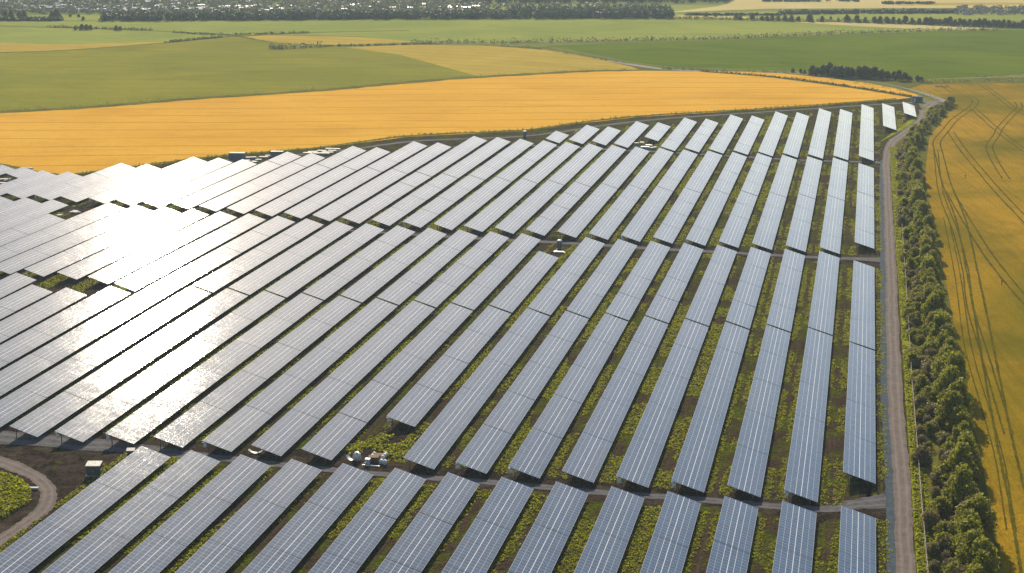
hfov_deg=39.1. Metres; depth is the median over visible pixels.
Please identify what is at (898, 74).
round tree
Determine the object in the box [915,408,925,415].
hedge shrub
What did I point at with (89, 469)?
door
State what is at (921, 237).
hedge tree
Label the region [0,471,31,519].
tall grass
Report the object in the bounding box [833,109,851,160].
solar panel table
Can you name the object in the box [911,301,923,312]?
hedge shrub
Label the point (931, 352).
hedge shrub
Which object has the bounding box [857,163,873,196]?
solar panel table
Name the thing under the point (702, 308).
solar panel table
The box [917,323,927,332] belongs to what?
hedge shrub
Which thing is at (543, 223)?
solar panel table
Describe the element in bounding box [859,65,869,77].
round tree
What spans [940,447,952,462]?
hedge shrub
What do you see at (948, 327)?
hedge tree
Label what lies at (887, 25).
straw field
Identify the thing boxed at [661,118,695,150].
solar panel table
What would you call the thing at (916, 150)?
hedge tree
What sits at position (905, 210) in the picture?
hedge shrub
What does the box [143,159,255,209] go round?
solar panel table
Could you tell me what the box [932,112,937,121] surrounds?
hedge tree
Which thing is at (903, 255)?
hedge shrub
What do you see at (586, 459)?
solar panel table
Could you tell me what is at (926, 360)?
hedge shrub
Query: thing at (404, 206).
solar panel table
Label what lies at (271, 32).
hedgerow
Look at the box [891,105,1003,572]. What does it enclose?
grass verge
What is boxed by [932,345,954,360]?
hedge tree
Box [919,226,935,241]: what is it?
hedge tree
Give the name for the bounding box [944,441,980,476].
hedge tree
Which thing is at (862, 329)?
solar panel table
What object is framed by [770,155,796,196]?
solar panel table
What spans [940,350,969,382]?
hedge tree
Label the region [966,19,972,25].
field tree
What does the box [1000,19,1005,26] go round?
field tree
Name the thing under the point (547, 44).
ground
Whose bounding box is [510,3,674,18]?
woodland
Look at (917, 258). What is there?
hedge shrub
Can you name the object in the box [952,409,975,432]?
hedge tree
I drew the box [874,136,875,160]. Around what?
soil track
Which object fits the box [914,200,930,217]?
hedge tree
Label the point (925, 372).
hedge shrub
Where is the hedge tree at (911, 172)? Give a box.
[908,166,917,179]
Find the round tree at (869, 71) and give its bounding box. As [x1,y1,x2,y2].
[864,68,873,78]
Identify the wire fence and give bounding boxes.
[901,224,927,572]
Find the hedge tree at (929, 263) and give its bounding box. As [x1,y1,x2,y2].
[919,256,935,275]
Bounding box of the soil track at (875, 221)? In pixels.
[874,167,876,256]
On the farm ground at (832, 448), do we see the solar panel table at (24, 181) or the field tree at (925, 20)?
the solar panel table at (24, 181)
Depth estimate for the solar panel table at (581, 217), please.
465.93 m
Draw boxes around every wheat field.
[0,71,910,173]
[728,72,917,95]
[909,83,1023,572]
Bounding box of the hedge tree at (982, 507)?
[959,492,999,540]
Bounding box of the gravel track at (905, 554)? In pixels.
[882,110,926,572]
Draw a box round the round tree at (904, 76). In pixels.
[901,72,908,80]
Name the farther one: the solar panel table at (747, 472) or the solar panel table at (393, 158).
the solar panel table at (393, 158)
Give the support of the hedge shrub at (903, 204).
on the grass verge at (981, 486)
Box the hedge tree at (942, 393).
[936,388,948,404]
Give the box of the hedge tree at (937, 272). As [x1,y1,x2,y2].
[927,266,940,283]
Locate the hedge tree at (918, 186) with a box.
[910,181,923,195]
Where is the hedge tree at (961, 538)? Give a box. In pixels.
[955,532,966,563]
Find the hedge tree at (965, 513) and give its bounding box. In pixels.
[953,508,982,536]
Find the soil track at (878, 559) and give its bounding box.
[876,543,881,572]
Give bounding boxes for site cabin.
[912,96,922,101]
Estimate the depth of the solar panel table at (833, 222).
448.25 m
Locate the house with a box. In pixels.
[962,9,968,14]
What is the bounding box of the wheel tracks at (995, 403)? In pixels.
[933,150,1013,434]
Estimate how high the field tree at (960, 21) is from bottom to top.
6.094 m
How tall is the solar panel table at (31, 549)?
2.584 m
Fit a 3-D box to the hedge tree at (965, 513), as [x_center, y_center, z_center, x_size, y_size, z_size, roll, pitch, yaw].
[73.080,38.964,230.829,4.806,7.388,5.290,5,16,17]
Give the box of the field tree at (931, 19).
[927,17,933,24]
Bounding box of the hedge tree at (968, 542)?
[954,528,987,567]
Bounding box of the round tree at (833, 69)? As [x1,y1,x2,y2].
[829,66,837,76]
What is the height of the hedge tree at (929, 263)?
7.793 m
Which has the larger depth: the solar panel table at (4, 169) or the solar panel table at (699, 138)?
the solar panel table at (699, 138)
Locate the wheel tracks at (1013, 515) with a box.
[943,217,1016,530]
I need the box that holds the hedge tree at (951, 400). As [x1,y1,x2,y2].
[933,389,965,424]
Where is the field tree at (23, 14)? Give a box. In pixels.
[21,10,27,16]
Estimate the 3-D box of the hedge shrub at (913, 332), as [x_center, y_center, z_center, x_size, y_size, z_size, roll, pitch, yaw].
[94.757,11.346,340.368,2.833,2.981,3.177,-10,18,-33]
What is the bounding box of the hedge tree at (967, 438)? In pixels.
[947,431,979,461]
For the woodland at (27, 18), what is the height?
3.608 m
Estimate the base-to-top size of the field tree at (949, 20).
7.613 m
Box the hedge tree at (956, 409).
[947,405,967,431]
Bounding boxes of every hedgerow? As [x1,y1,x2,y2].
[47,25,152,29]
[164,35,222,42]
[172,30,309,34]
[269,41,326,48]
[321,42,442,45]
[411,26,997,42]
[676,15,1021,27]
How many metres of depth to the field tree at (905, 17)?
1149.91 m
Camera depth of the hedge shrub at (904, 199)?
481.32 m
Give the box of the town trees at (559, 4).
[479,1,644,9]
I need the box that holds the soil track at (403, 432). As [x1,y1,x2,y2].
[379,253,561,455]
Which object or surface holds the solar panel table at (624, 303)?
on the farm ground at (832, 448)
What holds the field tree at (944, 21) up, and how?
on the ground at (547, 44)
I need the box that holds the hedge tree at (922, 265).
[919,254,934,271]
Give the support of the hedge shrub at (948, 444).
on the grass verge at (981, 486)
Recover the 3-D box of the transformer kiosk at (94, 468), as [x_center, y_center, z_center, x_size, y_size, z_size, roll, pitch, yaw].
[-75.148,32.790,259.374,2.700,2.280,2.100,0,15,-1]
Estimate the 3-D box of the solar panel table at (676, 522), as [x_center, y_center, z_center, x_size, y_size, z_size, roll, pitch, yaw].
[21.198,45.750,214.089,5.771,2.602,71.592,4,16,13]
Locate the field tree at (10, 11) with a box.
[7,9,14,16]
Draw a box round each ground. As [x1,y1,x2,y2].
[0,0,1023,131]
[0,98,921,572]
[0,422,886,526]
[0,444,126,550]
[22,269,116,299]
[65,199,100,216]
[287,222,879,265]
[358,422,421,462]
[421,140,879,164]
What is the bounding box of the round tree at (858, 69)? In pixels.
[855,65,863,77]
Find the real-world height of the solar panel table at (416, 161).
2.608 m
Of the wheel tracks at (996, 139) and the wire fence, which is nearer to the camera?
the wire fence
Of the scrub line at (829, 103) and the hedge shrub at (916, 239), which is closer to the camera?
the hedge shrub at (916, 239)
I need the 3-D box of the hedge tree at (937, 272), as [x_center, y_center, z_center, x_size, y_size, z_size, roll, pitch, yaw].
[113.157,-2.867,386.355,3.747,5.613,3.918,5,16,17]
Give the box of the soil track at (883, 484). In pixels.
[878,274,885,492]
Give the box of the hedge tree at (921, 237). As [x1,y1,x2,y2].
[919,235,931,250]
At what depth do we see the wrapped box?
264.90 m
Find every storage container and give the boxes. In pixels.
[229,152,245,160]
[270,151,283,156]
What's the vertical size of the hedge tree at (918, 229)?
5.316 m
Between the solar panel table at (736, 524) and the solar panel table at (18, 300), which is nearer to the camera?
the solar panel table at (736, 524)
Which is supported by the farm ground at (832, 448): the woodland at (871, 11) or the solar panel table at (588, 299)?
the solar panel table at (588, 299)
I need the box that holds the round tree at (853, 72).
[848,67,855,77]
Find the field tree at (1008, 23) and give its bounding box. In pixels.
[1005,20,1010,26]
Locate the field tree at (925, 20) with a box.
[921,17,928,24]
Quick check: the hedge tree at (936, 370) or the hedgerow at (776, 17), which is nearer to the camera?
the hedge tree at (936, 370)
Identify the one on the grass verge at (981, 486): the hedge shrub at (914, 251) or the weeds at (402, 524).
the hedge shrub at (914, 251)
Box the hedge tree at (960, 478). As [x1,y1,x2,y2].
[946,461,972,502]
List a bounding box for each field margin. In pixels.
[0,35,334,52]
[0,69,640,112]
[0,98,893,174]
[10,26,409,35]
[700,71,909,96]
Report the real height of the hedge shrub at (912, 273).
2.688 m
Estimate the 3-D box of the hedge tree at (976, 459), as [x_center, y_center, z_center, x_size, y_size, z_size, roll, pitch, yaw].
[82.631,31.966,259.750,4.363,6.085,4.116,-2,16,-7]
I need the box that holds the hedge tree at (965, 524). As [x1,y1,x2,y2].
[948,515,984,555]
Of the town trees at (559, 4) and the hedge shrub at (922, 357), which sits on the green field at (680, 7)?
the town trees at (559, 4)
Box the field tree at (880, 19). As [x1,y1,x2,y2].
[877,16,882,22]
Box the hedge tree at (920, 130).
[914,126,924,139]
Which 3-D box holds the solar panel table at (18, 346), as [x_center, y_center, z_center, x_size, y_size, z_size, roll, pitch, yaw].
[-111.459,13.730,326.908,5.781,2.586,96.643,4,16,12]
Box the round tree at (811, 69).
[807,65,814,74]
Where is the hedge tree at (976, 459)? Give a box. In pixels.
[968,447,982,479]
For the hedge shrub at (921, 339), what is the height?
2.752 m
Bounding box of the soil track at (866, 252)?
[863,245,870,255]
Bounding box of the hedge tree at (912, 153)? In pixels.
[903,149,917,164]
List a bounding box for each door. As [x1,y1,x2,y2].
[86,467,92,474]
[93,467,98,474]
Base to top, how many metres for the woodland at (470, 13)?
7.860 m
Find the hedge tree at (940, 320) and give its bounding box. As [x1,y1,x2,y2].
[926,312,948,338]
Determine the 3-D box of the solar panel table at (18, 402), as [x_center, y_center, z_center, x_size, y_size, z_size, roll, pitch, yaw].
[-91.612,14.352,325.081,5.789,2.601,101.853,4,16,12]
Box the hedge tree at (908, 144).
[904,142,911,152]
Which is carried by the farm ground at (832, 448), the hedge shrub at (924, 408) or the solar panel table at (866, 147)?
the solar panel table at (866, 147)
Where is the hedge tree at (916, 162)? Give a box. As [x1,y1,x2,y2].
[909,157,923,177]
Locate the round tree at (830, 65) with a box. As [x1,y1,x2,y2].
[826,62,833,74]
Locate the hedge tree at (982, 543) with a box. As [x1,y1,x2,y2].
[966,535,999,572]
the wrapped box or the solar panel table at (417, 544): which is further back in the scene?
the wrapped box
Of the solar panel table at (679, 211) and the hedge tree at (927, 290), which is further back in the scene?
the solar panel table at (679, 211)
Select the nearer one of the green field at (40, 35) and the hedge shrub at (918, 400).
the hedge shrub at (918, 400)
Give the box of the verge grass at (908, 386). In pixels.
[889,146,934,572]
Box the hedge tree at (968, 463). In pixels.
[953,460,973,479]
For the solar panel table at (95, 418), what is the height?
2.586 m
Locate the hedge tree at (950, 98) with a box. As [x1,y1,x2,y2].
[947,96,953,105]
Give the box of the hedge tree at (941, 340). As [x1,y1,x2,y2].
[934,332,948,351]
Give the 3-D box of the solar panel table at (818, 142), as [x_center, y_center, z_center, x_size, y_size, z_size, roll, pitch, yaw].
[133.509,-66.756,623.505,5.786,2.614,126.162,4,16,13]
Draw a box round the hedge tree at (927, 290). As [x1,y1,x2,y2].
[920,285,935,303]
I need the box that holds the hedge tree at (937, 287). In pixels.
[934,284,946,302]
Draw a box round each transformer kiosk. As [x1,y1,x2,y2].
[85,461,102,476]
[126,448,134,456]
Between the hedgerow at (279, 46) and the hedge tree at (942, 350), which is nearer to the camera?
the hedge tree at (942, 350)
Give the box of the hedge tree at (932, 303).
[920,293,942,321]
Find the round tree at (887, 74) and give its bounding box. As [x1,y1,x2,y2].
[883,71,891,79]
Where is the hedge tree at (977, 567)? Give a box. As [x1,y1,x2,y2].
[965,564,986,572]
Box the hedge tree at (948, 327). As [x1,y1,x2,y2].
[936,322,955,340]
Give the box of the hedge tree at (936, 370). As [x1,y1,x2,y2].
[930,355,949,380]
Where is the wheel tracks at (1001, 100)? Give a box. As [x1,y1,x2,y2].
[981,85,1022,114]
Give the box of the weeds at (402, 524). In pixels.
[0,110,905,572]
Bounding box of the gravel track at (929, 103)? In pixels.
[920,101,941,106]
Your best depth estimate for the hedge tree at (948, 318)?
338.03 m
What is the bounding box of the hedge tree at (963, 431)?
[959,428,977,447]
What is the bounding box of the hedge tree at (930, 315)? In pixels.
[925,311,934,324]
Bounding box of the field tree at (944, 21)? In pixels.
[941,18,947,24]
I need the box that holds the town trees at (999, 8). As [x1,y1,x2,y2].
[954,4,1023,13]
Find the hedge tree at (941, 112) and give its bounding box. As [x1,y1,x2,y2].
[939,108,944,115]
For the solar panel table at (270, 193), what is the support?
on the farm ground at (832, 448)
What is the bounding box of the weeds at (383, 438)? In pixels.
[338,432,416,459]
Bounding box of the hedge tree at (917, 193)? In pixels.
[909,187,927,206]
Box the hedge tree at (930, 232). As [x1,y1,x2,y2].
[919,229,937,253]
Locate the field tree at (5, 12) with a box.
[0,10,7,15]
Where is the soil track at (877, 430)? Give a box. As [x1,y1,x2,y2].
[875,273,880,494]
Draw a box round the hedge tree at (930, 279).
[918,275,940,291]
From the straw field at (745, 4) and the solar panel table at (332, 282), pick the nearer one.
the solar panel table at (332, 282)
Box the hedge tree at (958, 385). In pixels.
[946,377,974,418]
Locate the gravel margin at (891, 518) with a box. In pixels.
[879,160,895,572]
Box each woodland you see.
[0,16,63,20]
[98,8,308,20]
[306,7,514,19]
[461,0,729,3]
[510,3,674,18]
[684,12,782,15]
[762,0,934,3]
[778,8,958,14]
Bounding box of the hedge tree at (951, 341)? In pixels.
[942,337,957,355]
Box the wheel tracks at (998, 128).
[969,107,1023,151]
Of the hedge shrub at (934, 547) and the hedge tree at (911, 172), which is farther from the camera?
the hedge tree at (911, 172)
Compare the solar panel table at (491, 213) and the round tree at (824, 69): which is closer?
the solar panel table at (491, 213)
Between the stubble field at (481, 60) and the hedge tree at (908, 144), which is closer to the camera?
the hedge tree at (908, 144)
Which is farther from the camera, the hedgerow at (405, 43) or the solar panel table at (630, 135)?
the hedgerow at (405, 43)
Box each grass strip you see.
[880,116,914,141]
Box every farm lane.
[591,57,912,89]
[912,90,945,101]
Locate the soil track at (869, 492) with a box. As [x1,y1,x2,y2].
[866,348,871,496]
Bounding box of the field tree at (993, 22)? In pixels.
[991,19,996,26]
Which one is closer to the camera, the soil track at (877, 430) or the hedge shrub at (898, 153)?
the soil track at (877, 430)
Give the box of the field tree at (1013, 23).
[1010,21,1015,27]
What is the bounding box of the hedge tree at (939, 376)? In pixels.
[932,368,949,390]
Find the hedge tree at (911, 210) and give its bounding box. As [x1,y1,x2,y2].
[909,200,919,215]
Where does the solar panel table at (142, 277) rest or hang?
on the farm ground at (832, 448)
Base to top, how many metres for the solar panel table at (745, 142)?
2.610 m
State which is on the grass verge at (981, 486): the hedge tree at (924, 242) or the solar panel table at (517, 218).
the hedge tree at (924, 242)
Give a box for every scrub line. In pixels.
[78,98,895,173]
[486,44,621,62]
[661,66,786,72]
[701,69,911,96]
[798,74,939,99]
[896,77,1023,82]
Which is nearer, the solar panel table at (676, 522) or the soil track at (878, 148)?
the solar panel table at (676, 522)
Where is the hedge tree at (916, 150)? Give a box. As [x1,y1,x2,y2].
[911,147,918,157]
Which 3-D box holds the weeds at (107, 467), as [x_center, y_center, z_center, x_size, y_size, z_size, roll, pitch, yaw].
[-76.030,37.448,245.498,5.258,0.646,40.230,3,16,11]
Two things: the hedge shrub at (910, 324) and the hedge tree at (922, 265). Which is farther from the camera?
the hedge tree at (922, 265)
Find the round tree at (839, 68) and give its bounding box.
[834,65,843,76]
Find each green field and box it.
[0,19,975,42]
[0,26,231,43]
[0,37,474,110]
[5,14,101,20]
[459,4,722,10]
[548,30,1023,78]
[666,11,1023,20]
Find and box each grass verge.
[482,45,1023,103]
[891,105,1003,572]
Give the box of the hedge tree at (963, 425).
[958,420,970,430]
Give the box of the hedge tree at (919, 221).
[912,218,924,231]
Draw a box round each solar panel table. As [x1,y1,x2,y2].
[0,165,14,175]
[0,170,55,194]
[0,196,13,205]
[0,197,40,218]
[0,199,67,231]
[0,203,124,261]
[0,205,151,274]
[0,214,64,246]
[0,273,35,297]
[0,282,176,395]
[0,285,51,318]
[0,286,129,367]
[0,286,210,426]
[0,287,85,342]
[0,446,170,572]
[6,167,35,179]
[8,172,82,199]
[10,288,246,439]
[25,207,180,278]
[34,163,133,200]
[42,450,219,572]
[55,291,284,444]
[57,209,208,281]
[61,164,159,203]
[87,211,236,285]
[89,157,206,204]
[106,293,321,446]
[108,454,269,572]
[115,213,265,292]
[116,158,232,206]
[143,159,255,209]
[154,296,360,450]
[158,216,293,289]
[172,161,280,210]
[175,459,321,572]
[192,218,322,292]
[199,162,305,211]
[202,298,396,454]
[227,164,329,215]
[229,221,352,294]
[242,463,372,572]
[252,301,434,458]
[256,165,355,216]
[266,223,383,297]
[268,152,300,164]
[284,167,380,218]
[293,153,323,166]
[302,303,472,463]
[304,225,414,299]
[308,468,425,572]
[313,169,405,222]
[317,146,365,168]
[341,228,445,301]
[342,172,430,223]
[343,147,389,169]
[367,141,425,171]
[372,173,457,225]
[375,472,478,572]
[378,230,476,304]
[387,306,510,429]
[393,142,450,173]
[403,175,483,229]
[404,308,549,471]
[414,231,507,306]
[417,136,486,176]
[434,177,510,231]
[441,477,532,572]
[443,137,509,177]
[452,233,539,309]
[456,311,587,476]
[464,178,536,233]
[469,139,533,179]
[489,251,557,312]
[495,180,563,235]
[497,140,555,181]
[508,313,627,480]
[508,481,588,572]
[522,142,579,182]
[526,182,589,237]
[528,237,604,314]
[546,131,568,144]
[548,144,601,184]
[558,183,616,237]
[562,316,667,484]
[567,239,636,317]
[569,125,598,143]
[574,486,643,572]
[575,145,625,186]
[589,185,644,239]
[592,126,620,145]
[602,146,648,187]
[606,241,669,319]
[615,121,648,147]
[616,319,707,490]
[621,186,672,241]
[629,148,673,189]
[640,491,700,572]
[645,122,670,140]
[645,243,702,322]
[654,188,700,245]
[657,149,697,190]
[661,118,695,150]
[671,322,748,494]
[685,119,717,152]
[685,151,721,192]
[685,245,736,325]
[686,189,728,245]
[706,496,757,572]
[709,115,742,153]
[713,152,746,193]
[719,191,757,247]
[726,247,770,328]
[727,325,790,498]
[734,116,763,154]
[741,153,771,195]
[752,192,785,251]
[758,111,787,156]
[767,249,804,331]
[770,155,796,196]
[772,501,816,572]
[783,112,808,158]
[784,328,831,503]
[786,194,814,252]
[799,156,821,198]
[808,108,830,159]
[808,251,838,334]
[820,195,844,255]
[828,158,847,200]
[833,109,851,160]
[838,506,875,572]
[843,342,875,485]
[849,260,874,349]
[855,191,873,249]
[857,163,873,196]
[859,104,873,162]
[882,103,895,131]
[903,102,916,118]
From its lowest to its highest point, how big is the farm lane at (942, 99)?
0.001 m
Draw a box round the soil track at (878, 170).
[877,167,879,256]
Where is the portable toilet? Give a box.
[557,239,561,248]
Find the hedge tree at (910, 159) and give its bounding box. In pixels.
[905,156,914,171]
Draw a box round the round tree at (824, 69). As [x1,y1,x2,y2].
[819,64,828,74]
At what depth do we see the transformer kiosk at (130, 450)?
267.24 m
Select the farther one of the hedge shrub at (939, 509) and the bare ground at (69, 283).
the bare ground at (69, 283)
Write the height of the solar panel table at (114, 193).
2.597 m
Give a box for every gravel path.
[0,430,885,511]
[0,456,57,544]
[224,102,925,159]
[347,230,879,261]
[531,145,879,163]
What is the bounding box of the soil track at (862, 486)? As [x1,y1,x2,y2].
[858,345,871,498]
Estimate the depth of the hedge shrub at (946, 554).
228.01 m
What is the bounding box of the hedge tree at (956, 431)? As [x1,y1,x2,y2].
[945,426,961,443]
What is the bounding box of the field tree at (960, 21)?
[956,18,962,25]
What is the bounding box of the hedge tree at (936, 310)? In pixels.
[928,308,945,328]
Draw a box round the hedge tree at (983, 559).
[963,548,996,572]
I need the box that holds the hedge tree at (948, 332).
[937,329,951,338]
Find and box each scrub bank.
[0,68,625,110]
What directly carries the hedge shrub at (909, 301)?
on the grass verge at (981, 486)
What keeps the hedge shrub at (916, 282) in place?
on the grass verge at (981, 486)
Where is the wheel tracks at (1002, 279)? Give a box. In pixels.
[945,191,1023,304]
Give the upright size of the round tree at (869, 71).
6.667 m
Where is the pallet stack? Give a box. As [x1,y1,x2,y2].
[368,455,378,462]
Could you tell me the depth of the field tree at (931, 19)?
1138.55 m
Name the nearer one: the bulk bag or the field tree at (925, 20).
the bulk bag
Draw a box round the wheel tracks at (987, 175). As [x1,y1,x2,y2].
[947,131,1023,222]
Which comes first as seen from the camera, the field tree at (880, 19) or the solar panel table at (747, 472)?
the solar panel table at (747, 472)
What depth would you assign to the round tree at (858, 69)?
812.44 m
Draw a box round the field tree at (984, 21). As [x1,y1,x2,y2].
[980,18,987,26]
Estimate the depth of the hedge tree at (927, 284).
370.97 m
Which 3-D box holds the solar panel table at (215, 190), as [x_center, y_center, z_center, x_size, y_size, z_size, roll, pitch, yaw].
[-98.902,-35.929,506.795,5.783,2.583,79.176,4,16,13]
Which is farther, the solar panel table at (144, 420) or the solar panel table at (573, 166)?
the solar panel table at (573, 166)
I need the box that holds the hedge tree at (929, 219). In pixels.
[922,214,937,234]
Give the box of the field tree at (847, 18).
[844,14,850,21]
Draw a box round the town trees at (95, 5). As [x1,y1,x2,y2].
[0,0,489,13]
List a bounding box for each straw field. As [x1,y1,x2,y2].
[0,39,191,51]
[674,0,1023,11]
[674,15,758,17]
[800,22,993,28]
[909,3,1023,4]
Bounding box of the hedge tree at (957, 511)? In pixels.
[954,496,973,519]
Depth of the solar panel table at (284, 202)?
493.24 m
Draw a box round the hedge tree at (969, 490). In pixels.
[955,481,985,512]
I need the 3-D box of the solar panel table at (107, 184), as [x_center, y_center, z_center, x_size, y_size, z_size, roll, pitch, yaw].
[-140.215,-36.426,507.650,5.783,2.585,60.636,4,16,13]
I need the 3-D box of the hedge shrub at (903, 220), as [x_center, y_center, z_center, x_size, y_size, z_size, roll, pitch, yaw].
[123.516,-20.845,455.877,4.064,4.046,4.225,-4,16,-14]
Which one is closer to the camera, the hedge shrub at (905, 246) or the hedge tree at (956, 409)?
the hedge tree at (956, 409)
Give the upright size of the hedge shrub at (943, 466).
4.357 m
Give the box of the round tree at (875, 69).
[871,66,878,77]
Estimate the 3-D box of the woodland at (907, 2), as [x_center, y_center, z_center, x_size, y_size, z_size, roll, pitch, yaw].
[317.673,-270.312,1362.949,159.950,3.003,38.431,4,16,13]
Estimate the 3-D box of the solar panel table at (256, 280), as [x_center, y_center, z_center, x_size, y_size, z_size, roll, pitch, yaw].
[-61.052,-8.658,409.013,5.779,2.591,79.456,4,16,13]
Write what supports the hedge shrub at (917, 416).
on the grass verge at (981, 486)
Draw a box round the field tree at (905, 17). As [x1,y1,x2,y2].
[901,15,908,21]
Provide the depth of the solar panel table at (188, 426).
306.90 m
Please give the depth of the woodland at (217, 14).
1141.12 m
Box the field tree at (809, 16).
[806,13,813,21]
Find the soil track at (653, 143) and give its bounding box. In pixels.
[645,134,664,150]
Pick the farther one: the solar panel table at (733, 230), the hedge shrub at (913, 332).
the solar panel table at (733, 230)
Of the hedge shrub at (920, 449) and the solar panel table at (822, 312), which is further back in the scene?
the solar panel table at (822, 312)
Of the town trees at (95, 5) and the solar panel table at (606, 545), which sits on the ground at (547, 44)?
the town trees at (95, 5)
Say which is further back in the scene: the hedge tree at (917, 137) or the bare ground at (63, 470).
the hedge tree at (917, 137)
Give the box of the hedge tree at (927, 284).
[923,282,933,288]
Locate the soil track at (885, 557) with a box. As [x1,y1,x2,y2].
[884,544,886,572]
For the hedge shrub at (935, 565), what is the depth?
224.63 m
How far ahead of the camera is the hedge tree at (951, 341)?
322.36 m
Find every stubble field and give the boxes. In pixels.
[245,35,412,44]
[346,45,636,75]
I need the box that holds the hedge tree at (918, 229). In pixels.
[913,225,922,235]
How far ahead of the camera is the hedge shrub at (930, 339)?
332.58 m
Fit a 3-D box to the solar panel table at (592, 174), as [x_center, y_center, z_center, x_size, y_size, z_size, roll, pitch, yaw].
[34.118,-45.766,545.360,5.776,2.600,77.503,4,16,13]
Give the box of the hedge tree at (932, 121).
[930,116,935,124]
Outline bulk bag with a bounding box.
[353,451,361,460]
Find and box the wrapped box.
[365,458,370,463]
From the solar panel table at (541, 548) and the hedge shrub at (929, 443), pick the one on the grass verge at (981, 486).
the hedge shrub at (929, 443)
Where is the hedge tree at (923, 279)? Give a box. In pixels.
[918,271,937,284]
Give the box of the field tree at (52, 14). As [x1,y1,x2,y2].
[49,11,55,16]
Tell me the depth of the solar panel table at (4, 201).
476.87 m
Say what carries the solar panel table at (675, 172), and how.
on the farm ground at (832, 448)
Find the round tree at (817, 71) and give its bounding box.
[813,66,821,74]
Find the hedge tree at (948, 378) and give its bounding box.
[933,364,959,393]
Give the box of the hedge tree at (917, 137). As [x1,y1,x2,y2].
[914,133,920,145]
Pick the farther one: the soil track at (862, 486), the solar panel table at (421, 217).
the solar panel table at (421, 217)
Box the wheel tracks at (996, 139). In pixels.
[985,102,1022,178]
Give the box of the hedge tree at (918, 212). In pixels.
[913,211,923,219]
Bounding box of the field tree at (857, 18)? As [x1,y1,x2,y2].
[853,15,859,21]
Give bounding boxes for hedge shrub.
[894,151,902,158]
[895,210,904,217]
[895,214,908,226]
[896,190,904,195]
[896,197,908,206]
[898,172,907,181]
[898,202,907,207]
[898,243,910,250]
[898,252,911,258]
[899,227,911,235]
[901,298,913,307]
[901,307,915,318]
[902,207,908,212]
[902,302,915,313]
[903,347,921,358]
[904,279,911,285]
[904,312,918,321]
[904,322,915,328]
[905,131,913,136]
[905,257,917,268]
[905,350,920,366]
[905,369,924,381]
[906,269,916,277]
[907,238,916,244]
[907,329,917,338]
[908,247,920,257]
[908,442,934,465]
[909,357,921,367]
[910,235,918,242]
[910,288,920,293]
[910,316,920,325]
[911,278,922,289]
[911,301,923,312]
[911,393,929,407]
[912,333,919,341]
[913,255,921,262]
[913,374,932,387]
[913,452,932,465]
[914,384,922,392]
[914,413,922,420]
[914,423,927,435]
[914,434,929,444]
[915,311,922,320]
[915,385,934,397]
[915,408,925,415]
[916,334,926,344]
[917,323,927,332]
[918,342,934,354]
[918,355,925,362]
[918,508,939,528]
[920,357,932,367]
[921,369,930,378]
[921,401,934,413]
[921,414,932,423]
[922,324,930,335]
[922,359,934,374]
[924,348,937,359]
[924,421,936,436]
[924,441,935,449]
[924,542,942,555]
[925,336,937,342]
[925,403,940,417]
[926,389,938,403]
[928,339,938,348]
[928,559,942,571]
[929,469,946,485]
[929,486,942,496]
[929,495,952,517]
[930,420,940,431]
[932,416,945,427]
[932,519,949,538]
[932,531,954,549]
[934,431,945,440]
[934,461,952,480]
[934,506,945,517]
[934,535,953,553]
[937,432,951,444]
[937,447,946,458]
[939,472,953,487]
[939,488,953,503]
[940,440,955,449]
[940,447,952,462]
[940,549,952,561]
[942,520,958,539]
[942,557,955,566]
[943,560,965,572]
[948,491,956,510]
[948,564,966,572]
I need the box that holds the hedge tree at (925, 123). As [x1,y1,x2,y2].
[921,119,929,131]
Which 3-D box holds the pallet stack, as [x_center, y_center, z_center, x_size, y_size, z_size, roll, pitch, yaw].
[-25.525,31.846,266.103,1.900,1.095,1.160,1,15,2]
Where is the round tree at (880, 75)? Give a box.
[876,69,885,79]
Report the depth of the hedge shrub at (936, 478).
257.01 m
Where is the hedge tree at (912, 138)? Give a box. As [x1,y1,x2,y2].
[908,136,915,144]
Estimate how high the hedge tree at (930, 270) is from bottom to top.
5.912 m
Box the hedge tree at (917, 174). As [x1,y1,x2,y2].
[910,169,922,185]
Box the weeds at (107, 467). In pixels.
[0,462,116,552]
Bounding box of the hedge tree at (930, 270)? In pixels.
[923,267,934,274]
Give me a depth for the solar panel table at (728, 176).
529.09 m
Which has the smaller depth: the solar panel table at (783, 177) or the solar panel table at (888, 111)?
the solar panel table at (783, 177)
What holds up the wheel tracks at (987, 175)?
on the wheat field at (998, 223)
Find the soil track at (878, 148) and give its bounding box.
[876,136,879,161]
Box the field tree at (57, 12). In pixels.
[54,8,60,16]
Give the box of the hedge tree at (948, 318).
[933,311,954,334]
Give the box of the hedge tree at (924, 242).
[920,237,932,253]
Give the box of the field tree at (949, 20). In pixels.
[946,16,952,24]
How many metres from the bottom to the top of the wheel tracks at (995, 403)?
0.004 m
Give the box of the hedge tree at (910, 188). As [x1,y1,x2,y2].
[906,179,920,194]
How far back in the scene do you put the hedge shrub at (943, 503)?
244.26 m
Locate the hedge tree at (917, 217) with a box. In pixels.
[912,214,922,224]
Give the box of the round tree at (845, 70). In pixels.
[841,66,851,77]
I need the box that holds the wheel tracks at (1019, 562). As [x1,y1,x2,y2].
[932,85,1023,572]
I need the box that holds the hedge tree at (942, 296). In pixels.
[922,288,948,313]
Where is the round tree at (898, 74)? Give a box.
[894,70,901,79]
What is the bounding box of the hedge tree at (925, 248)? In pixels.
[919,243,931,255]
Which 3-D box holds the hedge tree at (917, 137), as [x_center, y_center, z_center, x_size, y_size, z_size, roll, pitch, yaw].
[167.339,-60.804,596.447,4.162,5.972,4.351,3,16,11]
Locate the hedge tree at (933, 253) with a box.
[924,249,941,267]

